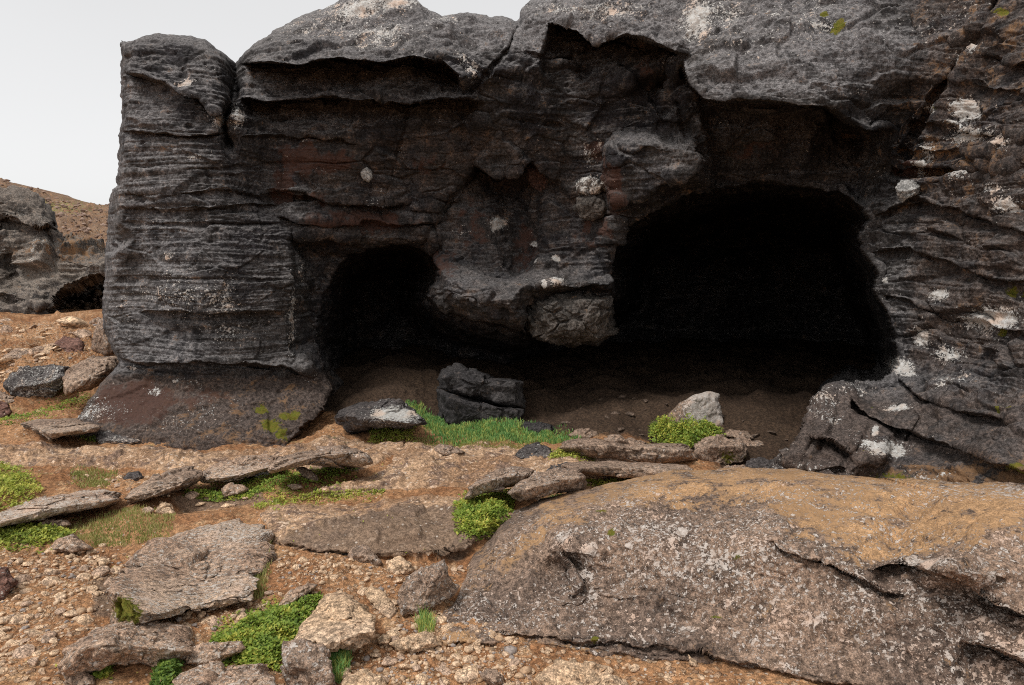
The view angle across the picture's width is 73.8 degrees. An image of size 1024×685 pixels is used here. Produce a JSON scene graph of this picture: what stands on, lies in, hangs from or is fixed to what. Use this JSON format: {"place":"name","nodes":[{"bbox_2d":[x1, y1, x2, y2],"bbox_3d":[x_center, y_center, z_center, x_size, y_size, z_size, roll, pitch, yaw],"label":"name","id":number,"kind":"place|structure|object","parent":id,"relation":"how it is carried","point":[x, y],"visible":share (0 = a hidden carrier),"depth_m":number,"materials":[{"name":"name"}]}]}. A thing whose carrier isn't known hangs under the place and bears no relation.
{"place":"outdoors","nodes":[
{"label":"outdoors","id":0,"kind":"place"},
{"bbox_2d":[0,178,108,309],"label":"hill","id":1,"kind":"structure","parent":0,"point":[94,231],"depth_m":26.06,"materials":[{"name":"soil"}]},
{"bbox_2d":[0,0,529,204],"label":"sky","id":2,"kind":"structure","parent":0,"point":[61,101],"materials":[{"name":"white"}]},
{"bbox_2d":[0,309,875,684],"bbox_3d":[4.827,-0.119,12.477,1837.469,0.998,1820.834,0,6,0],"label":"ground","id":3,"kind":"structure","parent":0,"point":[762,387],"depth_m":5.55,"materials":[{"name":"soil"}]},
{"bbox_2d":[0,401,11,417],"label":"rock","id":4,"kind":"object","parent":3,"relation":"on","point":[5,409],"visible":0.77,"depth_m":7.31,"materials":[{"name":"stone"}]},
{"bbox_2d":[0,325,12,332],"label":"stone","id":5,"kind":"object","parent":3,"relation":"on","point":[6,328],"visible":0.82,"depth_m":9.50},
{"bbox_2d":[0,616,12,624],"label":"loose stone","id":6,"kind":"object","parent":3,"relation":"on","point":[4,619],"visible":0.84,"depth_m":3.05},
{"bbox_2d":[0,391,15,402],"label":"rock","id":7,"kind":"object","parent":3,"relation":"on","point":[7,398],"visible":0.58,"depth_m":7.81,"materials":[{"name":"brown stone"}]},
{"bbox_2d":[0,567,17,599],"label":"rock","id":8,"kind":"object","parent":3,"relation":"on","point":[8,582],"visible":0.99,"depth_m":3.28,"materials":[{"name":"stone"}]},
{"bbox_2d":[8,614,23,624],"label":"loose stone","id":9,"kind":"object","parent":3,"relation":"on","point":[17,618],"visible":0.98,"depth_m":3.07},
{"bbox_2d":[4,348,28,359],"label":"stone","id":10,"kind":"object","parent":3,"relation":"on","point":[16,354],"visible":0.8,"depth_m":8.52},
{"bbox_2d":[0,461,43,511],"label":"green plants","id":11,"kind":"object","parent":3,"relation":"on","point":[8,481],"visible":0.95,"depth_m":4.83,"materials":[{"name":"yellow plant"}]},
{"bbox_2d":[12,644,34,658],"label":"stone","id":12,"kind":"object","parent":3,"relation":"on","point":[24,651],"visible":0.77,"depth_m":2.74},
{"bbox_2d":[15,574,31,586],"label":"stone","id":13,"kind":"object","parent":3,"relation":"on","point":[21,578],"visible":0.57,"depth_m":3.43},
{"bbox_2d":[27,657,37,665],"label":"loose stone","id":14,"kind":"object","parent":3,"relation":"on","point":[32,661],"visible":1,"depth_m":2.66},
{"bbox_2d":[23,629,42,637],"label":"stone","id":15,"kind":"object","parent":3,"relation":"on","point":[30,633],"visible":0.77,"depth_m":2.92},
{"bbox_2d":[28,346,43,354],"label":"stone","id":16,"kind":"object","parent":3,"relation":"on","point":[32,351],"visible":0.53,"depth_m":8.53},
{"bbox_2d":[3,364,69,397],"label":"boulder","id":17,"kind":"object","parent":3,"relation":"on","point":[45,381],"visible":0.85,"depth_m":7.93,"materials":[{"name":"stone"}]},
{"bbox_2d":[0,522,77,553],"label":"green plants","id":18,"kind":"object","parent":3,"relation":"on","point":[29,529],"visible":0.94,"depth_m":4.01,"materials":[{"name":"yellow plant"}]},
{"bbox_2d":[0,389,92,424],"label":"green plants","id":19,"kind":"object","parent":3,"relation":"on","point":[58,406],"visible":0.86,"depth_m":7.42,"materials":[{"name":"green plant"}]},
{"bbox_2d":[41,630,57,643],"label":"stone","id":20,"kind":"object","parent":3,"relation":"on","point":[48,636],"visible":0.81,"depth_m":2.84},
{"bbox_2d":[42,576,60,585],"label":"loose stone","id":21,"kind":"object","parent":3,"relation":"on","point":[46,581],"visible":0.86,"depth_m":3.40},
{"bbox_2d":[44,568,58,574],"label":"loose stone","id":22,"kind":"object","parent":3,"relation":"on","point":[53,571],"visible":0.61,"depth_m":3.56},
{"bbox_2d":[0,185,104,314],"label":"rock outcrop","id":23,"kind":"object","parent":3,"relation":"on","point":[46,267],"visible":0.44,"depth_m":13.37,"materials":[{"name":"stone"}]},
{"bbox_2d":[36,518,71,526],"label":"stone","id":24,"kind":"object","parent":3,"relation":"on","point":[62,523],"visible":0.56,"depth_m":4.22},
{"bbox_2d":[20,418,100,439],"bbox_3d":[-4.267,0.800,6.513,1.206,0.137,0.618,6,8,43],"label":"rock slab","id":25,"kind":"object","parent":3,"relation":"on","point":[49,429],"visible":0.98,"depth_m":6.25,"materials":[{"name":"brown stone"}]},
{"bbox_2d":[0,489,121,526],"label":"rock slab","id":26,"kind":"object","parent":3,"relation":"on","point":[40,508],"visible":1,"depth_m":4.29,"materials":[{"name":"stone"}]},
{"bbox_2d":[54,336,84,351],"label":"rock","id":27,"kind":"object","parent":3,"relation":"on","point":[67,344],"visible":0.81,"depth_m":8.69,"materials":[{"name":"stone"}]},
{"bbox_2d":[62,610,77,616],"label":"stone","id":28,"kind":"object","parent":3,"relation":"on","point":[71,613],"visible":1,"depth_m":3.11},
{"bbox_2d":[50,533,93,552],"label":"stone","id":29,"kind":"object","parent":3,"relation":"on","point":[72,543],"visible":0.93,"depth_m":3.87,"materials":[{"name":"stone"}]},
{"bbox_2d":[56,316,87,326],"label":"stone","id":30,"kind":"object","parent":3,"relation":"on","point":[68,321],"visible":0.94,"depth_m":9.51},
{"bbox_2d":[63,672,95,684],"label":"stone","id":31,"kind":"object","parent":3,"relation":"on","point":[82,678],"visible":0.84,"depth_m":2.59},
{"bbox_2d":[73,329,91,337],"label":"stone","id":32,"kind":"object","parent":3,"relation":"on","point":[81,333],"visible":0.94,"depth_m":9.18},
{"bbox_2d":[76,572,91,578],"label":"loose stone","id":33,"kind":"object","parent":3,"relation":"on","point":[85,575],"visible":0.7,"depth_m":3.50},
{"bbox_2d":[77,614,93,625],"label":"loose stone","id":34,"kind":"object","parent":3,"relation":"on","point":[84,619],"visible":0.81,"depth_m":3.04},
{"bbox_2d":[62,355,118,396],"bbox_3d":[-4.713,0.374,7.678,0.591,0.449,0.891,-4,7,-30],"label":"rock slab","id":35,"kind":"object","parent":3,"relation":"on","point":[91,372],"visible":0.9,"depth_m":7.43,"materials":[{"name":"brown stone"}]},
{"bbox_2d":[85,585,98,593],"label":"loose stone","id":36,"kind":"object","parent":3,"relation":"on","point":[91,588],"visible":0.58,"depth_m":3.36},
{"bbox_2d":[69,463,118,487],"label":"grass","id":37,"kind":"structure","parent":3,"relation":"on","point":[93,483],"depth_m":5.21,"materials":[{"name":"plant"}]},
{"bbox_2d":[91,566,109,576],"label":"loose stone","id":38,"kind":"object","parent":3,"relation":"on","point":[102,571],"visible":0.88,"depth_m":3.59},
{"bbox_2d":[91,318,113,356],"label":"rock","id":39,"kind":"object","parent":3,"relation":"on","point":[101,343],"visible":0.61,"depth_m":8.56,"materials":[{"name":"brown stone"}]},
{"bbox_2d":[90,665,116,678],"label":"green plants","id":40,"kind":"object","parent":3,"relation":"on","point":[107,670],"visible":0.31,"depth_m":2.65,"materials":[{"name":"green plant"}]},
{"bbox_2d":[98,558,108,566],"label":"loose stone","id":41,"kind":"object","parent":3,"relation":"on","point":[103,561],"visible":0.77,"depth_m":3.76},
{"bbox_2d":[96,427,140,444],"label":"rock","id":42,"kind":"object","parent":3,"relation":"on","point":[107,436],"visible":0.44,"depth_m":6.29,"materials":[{"name":"stone"}]},
{"bbox_2d":[69,504,175,547],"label":"grass","id":43,"kind":"structure","parent":3,"relation":"on","point":[93,537],"depth_m":4.21,"materials":[{"name":"plant"}]},
{"bbox_2d":[54,620,194,679],"bbox_3d":[-1.589,1.253,2.816,0.509,0.281,0.478,-4,8,-35],"label":"boulder","id":44,"kind":"object","parent":3,"relation":"on","point":[126,643],"visible":0.86,"depth_m":2.69,"materials":[{"name":"stone"}]},
{"bbox_2d":[123,471,143,480],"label":"stone","id":45,"kind":"object","parent":3,"relation":"on","point":[135,475],"visible":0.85,"depth_m":5.17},
{"bbox_2d":[124,466,202,503],"bbox_3d":[-2.463,1.010,4.844,0.436,0.161,0.760,0,6,0],"label":"rock slab","id":46,"kind":"object","parent":3,"relation":"on","point":[167,482],"visible":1,"depth_m":4.75,"materials":[{"name":"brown stone"}]},
{"bbox_2d":[155,502,174,515],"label":"stone","id":47,"kind":"object","parent":3,"relation":"on","point":[163,507],"visible":0.74,"depth_m":4.51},
{"bbox_2d":[149,658,184,684],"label":"green plants","id":48,"kind":"object","parent":3,"relation":"on","point":[167,672],"visible":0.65,"depth_m":2.66,"materials":[{"name":"green plant"}]},
{"bbox_2d":[104,518,276,624],"bbox_3d":[-1.647,1.210,3.622,0.765,0.378,1.566,-2,7,-19],"label":"boulder","id":49,"kind":"object","parent":3,"relation":"on","point":[214,566],"visible":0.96,"depth_m":3.41,"materials":[{"name":"stone"}]},
{"bbox_2d":[184,491,199,499],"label":"stone","id":50,"kind":"object","parent":3,"relation":"on","point":[190,495],"visible":1,"depth_m":4.87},
{"bbox_2d":[184,641,244,666],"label":"rock","id":51,"kind":"object","parent":3,"relation":"on","point":[204,653],"visible":0.8,"depth_m":2.79,"materials":[{"name":"stone"}]},
{"bbox_2d":[209,617,222,627],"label":"loose stone","id":52,"kind":"object","parent":3,"relation":"on","point":[213,621],"visible":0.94,"depth_m":3.07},
{"bbox_2d":[172,660,275,684],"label":"boulder","id":53,"kind":"object","parent":3,"relation":"on","point":[214,673],"visible":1,"depth_m":2.46,"materials":[{"name":"stone"}]},
{"bbox_2d":[221,482,248,496],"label":"stone","id":54,"kind":"object","parent":3,"relation":"on","point":[230,489],"visible":0.94,"depth_m":4.90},
{"bbox_2d":[200,454,280,482],"bbox_3d":[-2.083,0.966,5.301,0.568,0.177,0.709,5,8,36],"label":"rock slab","id":55,"kind":"object","parent":3,"relation":"on","point":[240,468],"visible":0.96,"depth_m":5.14,"materials":[{"name":"stone"}]},
{"bbox_2d":[253,539,272,599],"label":"grass","id":56,"kind":"structure","parent":3,"relation":"on","point":[262,580],"depth_m":3.44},
{"bbox_2d":[209,590,322,671],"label":"green plants","id":57,"kind":"object","parent":3,"relation":"on","point":[267,620],"visible":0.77,"depth_m":3.00,"materials":[{"name":"green plant"}]},
{"bbox_2d":[182,466,358,501],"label":"green plants","id":58,"kind":"object","parent":3,"relation":"on","point":[253,490],"visible":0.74,"depth_m":5.10,"materials":[{"name":"green plant"}]},
{"bbox_2d":[287,484,302,489],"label":"stone","id":59,"kind":"object","parent":3,"relation":"on","point":[295,486],"visible":1,"depth_m":4.98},
{"bbox_2d":[278,583,317,605],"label":"stone","id":60,"kind":"object","parent":3,"relation":"on","point":[293,595],"visible":0.84,"depth_m":3.27,"materials":[{"name":"stone"}]},
{"bbox_2d":[296,467,318,481],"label":"stone","id":61,"kind":"object","parent":3,"relation":"on","point":[308,474],"visible":0.98,"depth_m":5.22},
{"bbox_2d":[280,638,335,684],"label":"rock","id":62,"kind":"object","parent":3,"relation":"on","point":[306,662],"visible":1,"depth_m":2.61,"materials":[{"name":"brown stone"}]},
{"bbox_2d":[251,488,384,510],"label":"green plants","id":63,"kind":"object","parent":3,"relation":"on","point":[258,504],"visible":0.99,"depth_m":4.85,"materials":[{"name":"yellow plant"}]},
{"bbox_2d":[268,445,372,473],"bbox_3d":[-1.456,0.911,5.186,0.756,0.244,0.598,-2,7,-19],"label":"rock slab","id":64,"kind":"object","parent":3,"relation":"on","point":[340,456],"visible":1,"depth_m":5.05,"materials":[{"name":"brown stone"}]},
{"bbox_2d":[294,590,375,651],"bbox_3d":[-0.739,1.208,2.988,0.351,0.144,0.557,0,6,0],"label":"boulder","id":65,"kind":"object","parent":3,"relation":"on","point":[336,621],"visible":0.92,"depth_m":2.87,"materials":[{"name":"stone"}]},
{"bbox_2d":[329,649,352,683],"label":"grass","id":66,"kind":"structure","parent":3,"relation":"on","point":[340,659],"depth_m":2.75,"materials":[{"name":"plant"}]},
{"bbox_2d":[341,668,387,684],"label":"stone","id":67,"kind":"object","parent":3,"relation":"on","point":[366,676],"visible":1,"depth_m":2.59,"materials":[{"name":"stone"}]},
{"bbox_2d":[347,544,382,565],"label":"rock","id":68,"kind":"object","parent":3,"relation":"on","point":[362,553],"visible":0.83,"depth_m":3.70,"materials":[{"name":"brown stone"}]},
{"bbox_2d":[334,398,427,433],"bbox_3d":[-1.263,0.720,6.455,0.790,0.400,1.068,-2,7,-21],"label":"rock slab","id":69,"kind":"object","parent":3,"relation":"on","point":[394,413],"visible":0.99,"depth_m":6.25,"materials":[{"name":"stone"}]},
{"bbox_2d":[365,585,396,618],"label":"rock","id":70,"kind":"object","parent":3,"relation":"on","point":[380,601],"visible":0.99,"depth_m":3.23,"materials":[{"name":"stone"}]},
{"bbox_2d":[376,634,390,644],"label":"stone","id":71,"kind":"object","parent":3,"relation":"on","point":[384,639],"visible":1,"depth_m":2.93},
{"bbox_2d":[382,656,397,665],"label":"stone","id":72,"kind":"object","parent":3,"relation":"on","point":[388,661],"visible":0.99,"depth_m":2.81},
{"bbox_2d":[367,426,416,443],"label":"green plants","id":73,"kind":"object","parent":3,"relation":"on","point":[384,434],"visible":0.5,"depth_m":6.41,"materials":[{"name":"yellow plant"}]},
{"bbox_2d":[386,629,399,635],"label":"loose stone","id":74,"kind":"object","parent":3,"relation":"on","point":[393,632],"visible":0.72,"depth_m":3.01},
{"bbox_2d":[386,555,413,574],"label":"stone","id":75,"kind":"object","parent":3,"relation":"on","point":[401,564],"visible":0.92,"depth_m":3.60,"materials":[{"name":"stone"}]},
{"bbox_2d":[389,631,442,652],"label":"stone","id":76,"kind":"object","parent":3,"relation":"on","point":[419,642],"visible":1,"depth_m":2.88,"materials":[{"name":"stone"}]},
{"bbox_2d":[415,673,428,680],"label":"loose stone","id":77,"kind":"object","parent":3,"relation":"on","point":[421,676],"visible":0.86,"depth_m":2.71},
{"bbox_2d":[410,606,437,632],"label":"grass","id":78,"kind":"structure","parent":3,"relation":"on","point":[425,619],"depth_m":3.07,"materials":[{"name":"plant"}]},
{"bbox_2d":[397,559,459,615],"bbox_3d":[-0.400,1.176,3.265,0.303,0.302,0.257,0,6,0],"label":"boulder","id":79,"kind":"object","parent":3,"relation":"on","point":[432,585],"visible":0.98,"depth_m":3.19,"materials":[{"name":"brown stone"}]},
{"bbox_2d":[438,665,450,674],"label":"stone","id":80,"kind":"object","parent":3,"relation":"on","point":[443,669],"visible":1,"depth_m":2.77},
{"bbox_2d":[434,444,464,455],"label":"stone","id":81,"kind":"object","parent":3,"relation":"on","point":[444,449],"visible":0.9,"depth_m":5.77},
{"bbox_2d":[454,665,477,682],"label":"loose stone","id":82,"kind":"object","parent":3,"relation":"on","point":[467,674],"visible":1,"depth_m":2.71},
{"bbox_2d":[462,655,472,662],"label":"loose stone","id":83,"kind":"object","parent":3,"relation":"on","point":[467,658],"visible":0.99,"depth_m":2.83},
{"bbox_2d":[436,389,524,424],"bbox_3d":[-0.324,0.761,7.108,0.937,0.582,0.801,0,6,0],"label":"rock block","id":84,"kind":"object","parent":3,"relation":"on","point":[455,408],"visible":0.59,"depth_m":6.78,"materials":[{"name":"stone"}]},
{"bbox_2d":[437,363,526,407],"bbox_3d":[-0.332,0.468,7.235,0.975,0.515,0.854,0,6,0],"label":"rock block","id":85,"kind":"object","parent":84,"relation":"on","point":[461,379],"visible":0.97,"depth_m":6.91,"materials":[{"name":"stone"}]},
{"bbox_2d":[452,488,514,540],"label":"green plants","id":86,"kind":"object","parent":3,"relation":"on","point":[477,507],"visible":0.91,"depth_m":4.21,"materials":[{"name":"green plant"}]},
{"bbox_2d":[479,668,503,684],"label":"stone","id":87,"kind":"object","parent":3,"relation":"on","point":[491,676],"visible":1,"depth_m":2.65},
{"bbox_2d":[464,466,534,499],"bbox_3d":[-0.089,0.958,4.613,0.320,0.195,0.664,5,8,40],"label":"rock","id":88,"kind":"object","parent":3,"relation":"on","point":[499,480],"visible":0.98,"depth_m":4.54,"materials":[{"name":"grey stone"}]},
{"bbox_2d":[508,658,518,666],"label":"stone","id":89,"kind":"object","parent":3,"relation":"on","point":[514,661],"visible":1,"depth_m":2.77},
{"bbox_2d":[515,442,551,458],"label":"rock","id":90,"kind":"object","parent":3,"relation":"on","point":[537,449],"visible":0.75,"depth_m":5.71,"materials":[{"name":"stone"}]},
{"bbox_2d":[521,421,554,432],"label":"stone","id":91,"kind":"object","parent":3,"relation":"on","point":[538,426],"visible":0.81,"depth_m":6.63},
{"bbox_2d":[547,447,594,461],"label":"green plants","id":92,"kind":"object","parent":3,"relation":"on","point":[558,452],"visible":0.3,"depth_m":5.56,"materials":[{"name":"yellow plant"}]},
{"bbox_2d":[533,658,628,684],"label":"stone","id":93,"kind":"object","parent":3,"relation":"on","point":[558,671],"visible":1,"depth_m":2.56,"materials":[{"name":"stone"}]},
{"bbox_2d":[569,428,597,437],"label":"rock","id":94,"kind":"object","parent":3,"relation":"on","point":[586,433],"visible":0.72,"depth_m":6.41,"materials":[{"name":"brown stone"}]},
{"bbox_2d":[586,477,627,486],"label":"green plants","id":95,"kind":"object","parent":3,"relation":"on","point":[599,482],"visible":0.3,"depth_m":5.05,"materials":[{"name":"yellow plant"}]},
{"bbox_2d":[561,460,692,477],"bbox_3d":[0.854,0.956,5.073,0.984,0.212,0.532,0,6,0],"label":"rock slab","id":96,"kind":"object","parent":3,"relation":"on","point":[621,469],"visible":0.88,"depth_m":4.88,"materials":[{"name":"brown stone"}]},
{"bbox_2d":[559,434,697,463],"bbox_3d":[0.957,0.916,5.673,1.141,0.330,0.574,0,6,0],"label":"rock slab","id":97,"kind":"object","parent":3,"relation":"on","point":[614,447],"visible":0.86,"depth_m":5.49,"materials":[{"name":"brown stone"}]},
{"bbox_2d":[648,412,726,446],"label":"green plants","id":98,"kind":"object","parent":3,"relation":"on","point":[702,426],"visible":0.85,"depth_m":6.27,"materials":[{"name":"green plant"}]},
{"bbox_2d":[688,654,697,666],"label":"stone","id":99,"kind":"object","parent":3,"relation":"on","point":[692,662],"visible":1,"depth_m":2.77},
{"bbox_2d":[666,391,722,430],"bbox_3d":[1.805,0.692,6.751,0.652,0.428,0.524,0,6,0],"label":"boulder","id":100,"kind":"object","parent":3,"relation":"on","point":[700,406],"visible":0.64,"depth_m":6.59,"materials":[{"name":"grey stone"}]},
{"bbox_2d":[694,434,747,464],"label":"rock","id":101,"kind":"object","parent":3,"relation":"on","point":[719,449],"visible":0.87,"depth_m":5.64,"materials":[{"name":"brown stone"}]},
{"bbox_2d":[442,467,1023,684],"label":"bedrock","id":102,"kind":"structure","parent":3,"relation":"on","point":[816,577],"depth_m":3.01,"materials":[{"name":"stone"}]},
{"bbox_2d":[507,467,586,501],"bbox_3d":[0.260,0.951,4.509,0.390,0.206,0.741,6,8,42],"label":"rock","id":103,"kind":"object","parent":102,"relation":"on","point":[538,484],"visible":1,"depth_m":4.38,"materials":[{"name":"brown stone"}]},
{"bbox_2d":[724,429,753,438],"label":"stone","id":104,"kind":"object","parent":3,"relation":"on","point":[732,434],"visible":0.73,"depth_m":6.30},
{"bbox_2d":[740,437,763,446],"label":"stone","id":105,"kind":"object","parent":3,"relation":"on","point":[747,442],"visible":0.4,"depth_m":6.03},
{"bbox_2d":[745,457,770,467],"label":"stone","id":106,"kind":"object","parent":3,"relation":"on","point":[760,462],"visible":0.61,"depth_m":5.44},
{"bbox_2d":[405,399,580,448],"bbox_3d":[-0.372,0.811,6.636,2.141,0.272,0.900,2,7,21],"label":"grass","id":107,"kind":"structure","parent":0,"point":[436,425],"depth_m":6.52,"materials":[{"name":"plant"}]},
{"bbox_2d":[526,163,547,191],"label":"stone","id":108,"kind":"object","parent":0,"point":[537,180],"visible":0.51,"depth_m":7.59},
{"bbox_2d":[75,0,1023,483],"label":"cliff","id":109,"kind":"structure","parent":0,"point":[271,256],"depth_m":6.73,"materials":[{"name":"stone"}]},
{"bbox_2d":[361,167,372,182],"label":"stone","id":110,"kind":"object","parent":109,"relation":"attached to","point":[366,174],"visible":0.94,"depth_m":7.20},
{"bbox_2d":[524,289,619,347],"bbox_3d":[0.640,-0.252,7.415,1.121,0.697,1.211,0,6,0],"label":"hanging rock","id":111,"kind":"object","parent":109,"relation":"hanging from","point":[571,320],"visible":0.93,"depth_m":6.98,"materials":[{"name":"stone"}]},
{"bbox_2d":[573,194,606,221],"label":"stone","id":112,"kind":"object","parent":109,"relation":"on","point":[590,207],"visible":0.98,"depth_m":7.11,"materials":[{"name":"stone"}]},
{"bbox_2d":[575,176,601,195],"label":"stone","id":113,"kind":"object","parent":112,"relation":"on","point":[587,185],"visible":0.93,"depth_m":7.07,"materials":[{"name":"stone"}]},
{"bbox_2d":[895,180,919,202],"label":"stone","id":114,"kind":"object","parent":109,"relation":"on","point":[906,189],"visible":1,"depth_m":5.40,"materials":[{"name":"stone"}]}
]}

